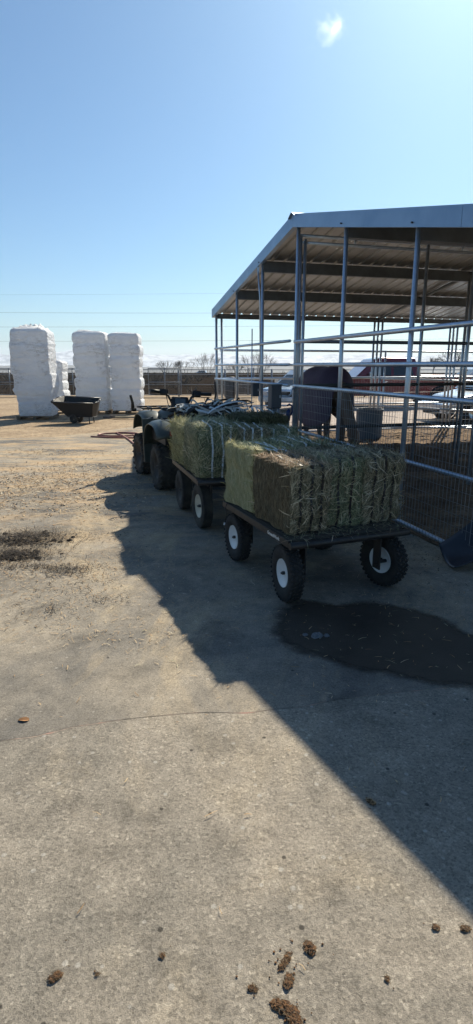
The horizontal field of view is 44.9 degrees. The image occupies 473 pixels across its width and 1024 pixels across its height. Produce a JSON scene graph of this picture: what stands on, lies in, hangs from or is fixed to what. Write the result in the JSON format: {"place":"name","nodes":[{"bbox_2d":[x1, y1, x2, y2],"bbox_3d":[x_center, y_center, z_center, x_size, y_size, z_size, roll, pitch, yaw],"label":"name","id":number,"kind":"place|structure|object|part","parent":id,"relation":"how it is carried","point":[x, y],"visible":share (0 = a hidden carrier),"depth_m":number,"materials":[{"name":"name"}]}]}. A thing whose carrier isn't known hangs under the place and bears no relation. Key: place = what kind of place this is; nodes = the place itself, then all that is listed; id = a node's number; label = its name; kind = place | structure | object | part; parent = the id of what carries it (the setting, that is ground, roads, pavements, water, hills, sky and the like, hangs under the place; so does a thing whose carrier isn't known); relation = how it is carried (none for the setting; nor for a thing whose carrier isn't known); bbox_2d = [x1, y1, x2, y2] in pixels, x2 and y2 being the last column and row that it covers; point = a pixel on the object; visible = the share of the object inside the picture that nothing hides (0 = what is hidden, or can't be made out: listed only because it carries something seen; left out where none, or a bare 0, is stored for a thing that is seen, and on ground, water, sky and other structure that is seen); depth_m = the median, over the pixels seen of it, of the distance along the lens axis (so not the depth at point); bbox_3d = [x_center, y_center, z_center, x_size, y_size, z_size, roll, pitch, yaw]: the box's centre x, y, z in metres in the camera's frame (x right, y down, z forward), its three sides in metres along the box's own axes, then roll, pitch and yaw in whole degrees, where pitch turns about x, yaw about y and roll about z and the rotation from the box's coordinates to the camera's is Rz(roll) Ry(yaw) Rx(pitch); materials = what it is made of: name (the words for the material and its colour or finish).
{"place":"outdoors","nodes":[
{"label":"outdoors","id":0,"kind":"place"},
{"bbox_2d":[55,293,210,294],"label":"power line","id":1,"kind":"object","parent":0,"point":[74,294],"visible":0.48,"depth_m":84.66,"materials":[{"name":"black metal"}]},
{"bbox_2d":[0,394,438,546],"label":"dirt yard","id":2,"kind":"structure","parent":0,"point":[9,406],"depth_m":16.96,"materials":[{"name":"beige soil"}]},
{"bbox_2d":[9,324,59,419],"bbox_3d":[-6.141,-4.292,17.488,1.201,2.816,1.062,-1,14,-4],"label":"wrapped pallet stack","id":3,"kind":"object","parent":2,"relation":"on","point":[33,365],"visible":0.98,"depth_m":17.05,"materials":[{"name":"white plastic"}]},
{"bbox_2d":[56,360,69,412],"bbox_3d":[-6.379,-4.369,19.838,1.000,1.799,0.992,-1,14,-4],"label":"wrapped pallet stack","id":4,"kind":"object","parent":2,"relation":"on","point":[62,369],"visible":0.31,"depth_m":19.49,"materials":[{"name":"white plastic"}]},
{"bbox_2d":[51,395,100,423],"bbox_3d":[-4.541,-2.932,16.389,1.298,0.754,0.715,1,14,6],"label":"dump cart","id":5,"kind":"object","parent":2,"relation":"on","point":[75,408],"visible":1,"depth_m":16.18,"materials":[{"name":"black plastic"}]},
{"bbox_2d":[72,330,112,413],"bbox_3d":[-4.900,-4.796,19.621,1.143,2.734,1.050,0,14,0],"label":"wrapped pallet stack","id":6,"kind":"object","parent":2,"relation":"on","point":[91,353],"visible":0.73,"depth_m":19.13,"materials":[{"name":"white plastic"}]},
{"bbox_2d":[103,415,125,417],"bbox_3d":[-3.750,-2.974,17.835,0.810,0.085,0.249,0,14,0],"label":"timber offcut","id":7,"kind":"object","parent":2,"relation":"on","point":[111,416],"visible":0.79,"depth_m":17.79,"materials":[{"name":"brown wood"}]},
{"bbox_2d":[115,416,133,417],"bbox_3d":[-3.200,-2.938,17.725,1.100,0.050,0.090,-1,14,-4],"label":"timber offcut","id":8,"kind":"object","parent":2,"relation":"on","point":[124,416],"visible":0.64,"depth_m":17.66,"materials":[{"name":"brown wood"}]},
{"bbox_2d":[107,332,144,413],"bbox_3d":[-3.749,-4.764,19.631,1.077,2.668,1.046,0,14,-2],"label":"wrapped pallet stack","id":9,"kind":"object","parent":2,"relation":"on","point":[126,362],"visible":0.99,"depth_m":19.16,"materials":[{"name":"white plastic"}]},
{"bbox_2d":[0,369,467,396],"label":"yard fence","id":10,"kind":"object","parent":2,"relation":"on","point":[211,384],"visible":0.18,"depth_m":30.14,"materials":[{"name":"metal"}]},
{"bbox_2d":[0,368,14,394],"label":"panel","id":11,"kind":"object","parent":10,"relation":"attached to","point":[9,374],"visible":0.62,"depth_m":29.93,"materials":[{"name":"metal"}]},
{"bbox_2d":[68,368,74,394],"bbox_3d":[-8.550,-6.816,29.950,1.344,1.392,0.079,0,14,0],"label":"panel","id":12,"kind":"object","parent":10,"relation":"attached to","point":[72,374],"visible":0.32,"depth_m":29.93,"materials":[{"name":"metal"}]},
{"bbox_2d":[148,368,181,394],"bbox_3d":[-3.750,-6.816,29.950,1.738,1.397,0.079,0,14,0],"label":"panel","id":13,"kind":"object","parent":10,"relation":"attached to","point":[164,374],"visible":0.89,"depth_m":29.92,"materials":[{"name":"metal"}]},
{"bbox_2d":[247,368,259,394],"bbox_3d":[0.900,-6.816,29.950,0.655,1.375,0.079,0,14,0],"label":"panel","id":14,"kind":"object","parent":10,"relation":"attached to","point":[248,374],"visible":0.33,"depth_m":29.83,"materials":[{"name":"metal"}]},
{"bbox_2d":[0,412,470,529],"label":"yard chaff","id":15,"kind":"object","parent":2,"relation":"on","point":[20,483],"visible":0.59,"depth_m":7.98,"materials":[{"name":"plant"}]},
{"bbox_2d":[457,367,472,374],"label":"parked car","id":16,"kind":"object","parent":2,"relation":"on","point":[470,371],"depth_m":29.31,"materials":[{"name":"white paint"}]},
{"bbox_2d":[0,373,456,393],"bbox_3d":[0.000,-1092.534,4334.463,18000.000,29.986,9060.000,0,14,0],"label":"ground","id":17,"kind":"structure","parent":0,"point":[208,388],"depth_m":53.34,"materials":[{"name":"brown soil"}]},
{"bbox_2d":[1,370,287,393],"bbox_3d":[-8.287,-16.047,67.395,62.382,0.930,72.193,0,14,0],"label":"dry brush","id":18,"kind":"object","parent":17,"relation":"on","point":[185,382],"visible":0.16,"depth_m":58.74,"materials":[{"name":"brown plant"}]},
{"bbox_2d":[143,371,160,381],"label":"bare shrub","id":19,"kind":"object","parent":17,"relation":"on","point":[150,377],"visible":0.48,"depth_m":58.52,"materials":[{"name":"brown plant"}]},
{"bbox_2d":[156,360,178,375],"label":"bare shrub","id":20,"kind":"object","parent":17,"relation":"on","point":[162,363],"visible":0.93,"depth_m":89.08,"materials":[{"name":"brown plant"}]},
{"bbox_2d":[173,361,193,375],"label":"bare shrub","id":21,"kind":"object","parent":17,"relation":"on","point":[180,364],"visible":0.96,"depth_m":89.09,"materials":[{"name":"brown plant"}]},
{"bbox_2d":[189,353,220,376],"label":"bare shrub","id":22,"kind":"object","parent":17,"relation":"on","point":[205,360],"visible":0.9,"depth_m":81.81,"materials":[{"name":"brown plant"}]},
{"bbox_2d":[226,366,243,375],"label":"bare shrub","id":23,"kind":"object","parent":17,"relation":"on","point":[233,367],"visible":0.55,"depth_m":92.26,"materials":[{"name":"brown plant"}]},
{"bbox_2d":[238,352,276,375],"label":"bare shrub","id":24,"kind":"object","parent":17,"relation":"on","point":[258,359],"visible":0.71,"depth_m":69.69,"materials":[{"name":"brown plant"}]},
{"bbox_2d":[427,357,439,372],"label":"bare tree","id":25,"kind":"object","parent":17,"relation":"on","point":[436,359],"visible":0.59,"depth_m":144.98,"materials":[{"name":"brown plant"}]},
{"bbox_2d":[437,348,468,373],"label":"bare tree","id":26,"kind":"object","parent":17,"relation":"on","point":[458,359],"visible":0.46,"depth_m":120.33,"materials":[{"name":"brown plant"}]},
{"bbox_2d":[0,365,459,372],"bbox_3d":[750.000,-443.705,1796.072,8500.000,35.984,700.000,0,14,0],"label":"hills","id":27,"kind":"structure","parent":0,"point":[272,367],"depth_m":1585.89,"materials":[{"name":"brown soil"}]},
{"bbox_2d":[226,381,234,398],"bbox_3d":[-0.320,-6.205,28.553,0.524,1.060,0.524,0,14,0],"label":"black barrel","id":28,"kind":"object","parent":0,"point":[230,388],"visible":0.63,"depth_m":28.37,"materials":[{"name":"plastic"}]},
{"bbox_2d":[0,686,472,1023],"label":"old pavement","id":29,"kind":"structure","parent":0,"point":[148,863],"depth_m":1.89,"materials":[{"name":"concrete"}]},
{"bbox_2d":[44,970,63,983],"bbox_3d":[-0.493,1.250,1.543,0.052,0.012,0.039,-7,16,-24],"label":"dung clump","id":30,"kind":"object","parent":29,"relation":"on","point":[56,975],"visible":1,"depth_m":1.54,"materials":[{"name":"soil"}]},
{"bbox_2d":[157,950,165,958],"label":"dung clump","id":31,"kind":"object","parent":29,"relation":"on","point":[162,955],"visible":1,"depth_m":1.60,"materials":[{"name":"soil"}]},
{"bbox_2d":[1,687,447,740],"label":"pavement seam","id":32,"kind":"object","parent":29,"relation":"on","point":[174,714],"visible":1,"depth_m":2.68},
{"bbox_2d":[65,792,424,1022],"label":"dung crumbs","id":33,"kind":"object","parent":29,"relation":"on","point":[275,962],"visible":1,"depth_m":1.56,"materials":[{"name":"brown"}]},
{"bbox_2d":[247,982,261,992],"bbox_3d":[0.041,1.258,1.516,0.044,0.012,0.034,10,17,34],"label":"dung clump","id":34,"kind":"object","parent":29,"relation":"on","point":[252,988],"visible":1,"depth_m":1.51,"materials":[{"name":"soil"}]},
{"bbox_2d":[277,950,291,970],"bbox_3d":[0.133,1.241,1.583,0.037,0.012,0.069,7,16,26],"label":"dung clump","id":35,"kind":"object","parent":29,"relation":"on","point":[284,963],"visible":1,"depth_m":1.58,"materials":[{"name":"soil"}]},
{"bbox_2d":[269,995,303,1023],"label":"dung clump","id":36,"kind":"object","parent":29,"relation":"on","point":[288,1010],"visible":1,"depth_m":1.46,"materials":[{"name":"soil"}]},
{"bbox_2d":[281,972,295,989],"bbox_3d":[0.137,1.254,1.529,0.042,0.013,0.054,4,15,16],"label":"dung clump","id":37,"kind":"object","parent":29,"relation":"on","point":[287,982],"visible":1,"depth_m":1.53,"materials":[{"name":"soil"}]},
{"bbox_2d":[301,938,318,956],"bbox_3d":[0.203,1.229,1.619,0.047,0.016,0.048,-12,19,-40],"label":"dung clump","id":38,"kind":"object","parent":29,"relation":"on","point":[310,947],"visible":1,"depth_m":1.61,"materials":[{"name":"soil"}]},
{"bbox_2d":[366,795,375,805],"bbox_3d":[0.508,1.091,2.164,0.036,0.012,0.051,-8,16,-28],"label":"dung clump","id":39,"kind":"object","parent":29,"relation":"on","point":[371,802],"visible":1,"depth_m":2.16,"materials":[{"name":"soil"}]},
{"bbox_2d":[382,974,390,983],"bbox_3d":[0.403,1.253,1.538,0.033,0.010,0.030,9,17,33],"label":"dung clump","id":40,"kind":"object","parent":29,"relation":"on","point":[387,978],"visible":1,"depth_m":1.54,"materials":[{"name":"soil"}]},
{"bbox_2d":[431,923,441,930],"bbox_3d":[0.585,1.216,1.679,0.030,0.010,0.038,14,20,42],"label":"dung clump","id":41,"kind":"object","parent":29,"relation":"on","point":[435,926],"visible":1,"depth_m":1.68,"materials":[{"name":"soil"}]},
{"bbox_2d":[459,923,471,932],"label":"dung clump","id":42,"kind":"object","parent":29,"relation":"on","point":[464,928],"visible":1,"depth_m":1.67,"materials":[{"name":"soil"}]},
{"bbox_2d":[0,427,472,739],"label":"asphalt","id":43,"kind":"structure","parent":0,"point":[97,668],"depth_m":3.97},
{"bbox_2d":[19,717,28,720],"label":"fallen leaf","id":44,"kind":"object","parent":43,"relation":"on","point":[24,719],"visible":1,"depth_m":2.67,"materials":[{"name":"brown plant"}]},
{"bbox_2d":[90,432,136,443],"bbox_3d":[-2.305,-1.627,12.728,1.130,0.052,2.774,-11,18,-36],"label":"water hose","id":45,"kind":"object","parent":43,"relation":"on","point":[119,435],"visible":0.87,"depth_m":13.28,"materials":[{"name":"red rubber"}]},
{"bbox_2d":[129,389,211,489],"bbox_3d":[-0.765,-1.102,8.199,1.217,1.293,2.221,-5,15,-20],"label":"quad bike","id":46,"kind":"object","parent":43,"relation":"on","point":[151,449],"visible":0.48,"depth_m":7.99,"materials":[{"name":"rubber"}]},
{"bbox_2d":[161,397,273,418],"bbox_3d":[-0.194,-1.314,7.393,1.519,0.321,0.551,-6,15,-21],"label":"strap heap","id":47,"kind":"object","parent":46,"relation":"on","point":[213,408],"visible":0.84,"depth_m":7.25,"materials":[{"name":"white fabric"}]},
{"bbox_2d":[172,460,225,527],"bbox_3d":[-0.168,-0.285,6.465,0.951,0.542,1.797,-4,15,-16],"label":"hay cart","id":48,"kind":"object","parent":43,"relation":"on","point":[200,498],"visible":0.44,"depth_m":5.79,"materials":[{"name":"black paint"}]},
{"bbox_2d":[164,412,213,465],"bbox_3d":[-0.465,-0.808,6.326,0.580,0.588,0.840,-5,15,-19],"label":"hay bale","id":49,"kind":"object","parent":48,"relation":"on","point":[175,426],"visible":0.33,"depth_m":6.29},
{"bbox_2d":[181,412,228,422],"bbox_3d":[-0.264,-0.974,6.261,0.662,0.252,0.702,-6,15,-22],"label":"hay slab","id":50,"kind":"object","parent":49,"relation":"on","point":[221,417],"depth_m":6.24,"materials":[{"name":"plant"}]},
{"bbox_2d":[180,413,239,479],"bbox_3d":[-0.260,-0.673,5.754,0.582,0.653,0.796,-5,15,-17],"label":"hay bale","id":51,"kind":"object","parent":48,"relation":"on","point":[204,443],"visible":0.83,"depth_m":5.48},
{"bbox_2d":[230,417,273,441],"bbox_3d":[0.082,-0.683,5.881,0.500,0.602,0.758,-4,15,-15],"label":"hay bale","id":52,"kind":"object","parent":48,"relation":"on","point":[249,431],"visible":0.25,"depth_m":5.58},
{"bbox_2d":[263,422,301,437],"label":"hay bale","id":53,"kind":"object","parent":48,"relation":"on","point":[279,428],"visible":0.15,"depth_m":5.72},
{"bbox_2d":[0,431,468,969],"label":"loose straw","id":54,"kind":"object","parent":43,"relation":"on","point":[160,601],"visible":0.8,"depth_m":4.32,"materials":[{"name":"beige plant"}]},
{"bbox_2d":[0,520,470,626],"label":"dark litter","id":55,"kind":"object","parent":43,"relation":"on","point":[10,555],"visible":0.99,"depth_m":5.03,"materials":[{"name":"brown soil"}]},
{"bbox_2d":[19,476,468,729],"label":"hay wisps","id":56,"kind":"object","parent":43,"relation":"on","point":[253,583],"visible":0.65,"depth_m":4.20,"materials":[{"name":"beige plant"}]},
{"bbox_2d":[267,384,282,412],"bbox_3d":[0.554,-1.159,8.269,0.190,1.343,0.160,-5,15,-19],"label":"trash can","id":57,"kind":"object","parent":43,"relation":"on","point":[274,396],"visible":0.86,"depth_m":8.09,"materials":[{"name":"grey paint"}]},
{"bbox_2d":[286,403,292,424],"bbox_3d":[0.701,-0.965,8.007,0.158,1.097,0.066,-4,15,-15],"label":"yard hydrant","id":58,"kind":"object","parent":43,"relation":"on","point":[288,412],"visible":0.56,"depth_m":7.88,"materials":[{"name":"metal"}]},
{"bbox_2d":[223,501,409,601],"bbox_3d":[0.484,0.192,4.755,0.954,0.478,1.787,-6,15,-21],"label":"hay cart","id":59,"kind":"object","parent":43,"relation":"on","point":[383,555],"visible":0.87,"depth_m":4.11,"materials":[{"name":"black paint"}]},
{"bbox_2d":[221,435,290,512],"bbox_3d":[0.159,-0.323,4.690,0.513,0.602,0.709,-5,15,-24],"label":"hay bale","id":60,"kind":"object","parent":59,"relation":"on","point":[238,478],"visible":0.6,"depth_m":4.61},
{"bbox_2d":[246,446,336,535],"bbox_3d":[0.395,-0.171,4.131,0.478,0.595,0.738,-5,15,-22],"label":"hay bale","id":61,"kind":"object","parent":59,"relation":"on","point":[292,490],"visible":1,"depth_m":3.92},
{"bbox_2d":[258,431,327,448],"bbox_3d":[0.471,-0.386,4.849,0.512,0.600,0.745,-5,13,-17],"label":"hay bale","id":62,"kind":"object","parent":59,"relation":"on","point":[294,439],"visible":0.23,"depth_m":4.70},
{"bbox_2d":[290,441,371,527],"bbox_3d":[0.652,-0.226,4.295,0.476,0.632,0.738,-5,15,-20],"label":"hay bale","id":63,"kind":"object","parent":59,"relation":"on","point":[346,491],"visible":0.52,"depth_m":4.05},
{"bbox_2d":[307,435,359,446],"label":"hay bale","id":64,"kind":"object","parent":59,"relation":"on","point":[340,443],"visible":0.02,"depth_m":4.90},
{"bbox_2d":[282,519,406,545],"bbox_3d":[0.728,0.135,4.009,1.025,0.065,0.387,-6,16,-23],"label":"spilt hay","id":65,"kind":"object","parent":59,"relation":"on","point":[343,530],"visible":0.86,"depth_m":4.00},
{"bbox_2d":[322,437,407,524],"bbox_3d":[0.954,-0.248,4.417,0.497,0.603,0.767,-6,15,-22],"label":"hay bale","id":66,"kind":"object","parent":59,"relation":"on","point":[383,474],"visible":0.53,"depth_m":4.16},
{"bbox_2d":[273,599,472,685],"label":"wet patch","id":67,"kind":"object","parent":43,"relation":"on","point":[371,622],"visible":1,"depth_m":3.44,"materials":[{"name":"liquid"}]},
{"bbox_2d":[311,632,322,638],"bbox_3d":[0.490,0.744,3.481,0.074,0.022,0.084,0,14,0],"label":"stone","id":68,"kind":"object","parent":67,"relation":"on","point":[315,635],"visible":1,"depth_m":3.47,"materials":[{"name":"grey stone"}]},
{"bbox_2d":[439,520,472,567],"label":"plastic scoop","id":69,"kind":"object","parent":43,"relation":"on","point":[456,549],"visible":0.99,"depth_m":4.83,"materials":[{"name":"blue plastic"}]},
{"bbox_2d":[0,0,472,356],"label":"sky","id":70,"kind":"structure","parent":0,"point":[151,151],"materials":[{"name":"blue"}]},
{"bbox_2d":[193,325,368,326],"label":"power line","id":71,"kind":"object","parent":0,"point":[227,326],"visible":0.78,"depth_m":85.78,"materials":[{"name":"black metal"}]},
{"bbox_2d":[245,339,398,340],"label":"power line","id":72,"kind":"object","parent":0,"point":[273,340],"visible":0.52,"depth_m":86.28,"materials":[{"name":"black metal"}]},
{"bbox_2d":[256,398,471,429],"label":"gravel drive","id":73,"kind":"structure","parent":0,"point":[399,414],"depth_m":19.71,"materials":[{"name":"beige gravel"}]},
{"bbox_2d":[258,370,305,409],"bbox_3d":[2.743,-4.647,21.922,2.260,1.516,4.715,9,17,31],"label":"parked car","id":74,"kind":"object","parent":73,"relation":"on","point":[287,390],"visible":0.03,"depth_m":20.48,"materials":[{"name":"blue paint"}]},
{"bbox_2d":[349,357,472,401],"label":"pickup truck","id":75,"kind":"object","parent":73,"relation":"on","point":[366,371],"visible":0.16,"depth_m":22.21,"materials":[{"name":"red paint"}]},
{"bbox_3d":[5.501,-5.541,22.129,0.980,0.520,0.124,-1,14,-4],"label":"window","id":76,"kind":"part","parent":75,"relation":"part of","materials":[{"name":"black glass"}]},
{"bbox_3d":[6.488,-5.558,22.195,0.800,0.520,0.124,-1,14,-4],"label":"window","id":77,"kind":"part","parent":75,"relation":"part of","materials":[{"name":"black glass"}]},
{"bbox_2d":[418,378,472,420],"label":"parked car","id":78,"kind":"object","parent":73,"relation":"on","point":[468,392],"visible":0.4,"depth_m":16.78,"materials":[{"name":"silver metal"}]},
{"bbox_2d":[302,426,472,562],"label":"pen ground","id":79,"kind":"structure","parent":0,"point":[422,473],"depth_m":8.02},
{"bbox_2d":[298,367,359,444],"bbox_3d":[1.583,-1.738,10.026,0.787,1.594,2.175,-3,15,-12],"label":"horse","id":80,"kind":"object","parent":79,"relation":"on","point":[318,375],"visible":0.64,"depth_m":9.46},
{"bbox_2d":[212,204,472,523],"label":"livestock shelter","id":81,"kind":"object","parent":79,"relation":"on","point":[410,265],"visible":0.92,"depth_m":9.62,"materials":[{"name":"metal"}]},
{"bbox_2d":[298,340,472,429],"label":"partition fence","id":82,"kind":"object","parent":81,"relation":"attached to","point":[393,384],"visible":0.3,"depth_m":8.89,"materials":[{"name":"metal"}]},
{"bbox_2d":[214,320,472,546],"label":"pen fence","id":83,"kind":"object","parent":79,"relation":"on","point":[460,324],"visible":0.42,"depth_m":5.71,"materials":[{"name":"metal"}]},
{"bbox_2d":[214,382,216,400],"bbox_3d":[-0.447,-2.541,12.765,0.100,0.710,0.210,-13,19,-41],"label":"lead rope","id":84,"kind":"object","parent":83,"relation":"hanging from","point":[215,391],"visible":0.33,"depth_m":12.74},
{"bbox_2d":[251,329,258,401],"bbox_3d":[0.316,-2.026,9.931,0.140,2.200,0.170,-4,15,-17],"label":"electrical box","id":85,"kind":"object","parent":83,"relation":"attached to","point":[254,389],"visible":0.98,"depth_m":9.84,"materials":[{"name":"grey paint"}]},
{"bbox_2d":[282,386,295,396],"bbox_3d":[0.760,-1.724,8.209,0.349,0.155,0.081,-14,20,-43],"label":"steel latch rod","id":86,"kind":"object","parent":83,"relation":"attached to","point":[290,394],"visible":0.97,"depth_m":8.19,"materials":[{"name":"grey metal"}]},
{"bbox_2d":[220,349,472,431],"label":"pen fence","id":87,"kind":"object","parent":79,"relation":"on","point":[271,350],"visible":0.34,"depth_m":14.03,"materials":[{"name":"metal"}]},
{"bbox_2d":[356,408,383,439],"bbox_3d":[2.980,-1.982,12.860,0.600,0.660,0.600,0,14,0],"label":"water trough","id":88,"kind":"object","parent":79,"relation":"on","point":[363,415],"visible":0.64,"depth_m":12.63,"materials":[{"name":"plastic"}]},
{"bbox_2d":[378,378,472,428],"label":"pipe gate","id":89,"kind":"structure","parent":79,"relation":"on","point":[422,407],"depth_m":13.69,"materials":[{"name":"metal"}]},
{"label":"hay bale","id":90,"kind":"object","parent":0,"visible":0},
{"bbox_2d":[223,407,290,425],"bbox_3d":[0.226,-0.993,6.161,0.706,0.275,0.675,-7,16,-33],"label":"hay slab","id":91,"kind":"object","parent":90,"relation":"on","point":[250,416],"depth_m":5.96,"materials":[{"name":"plant"}]}
]}

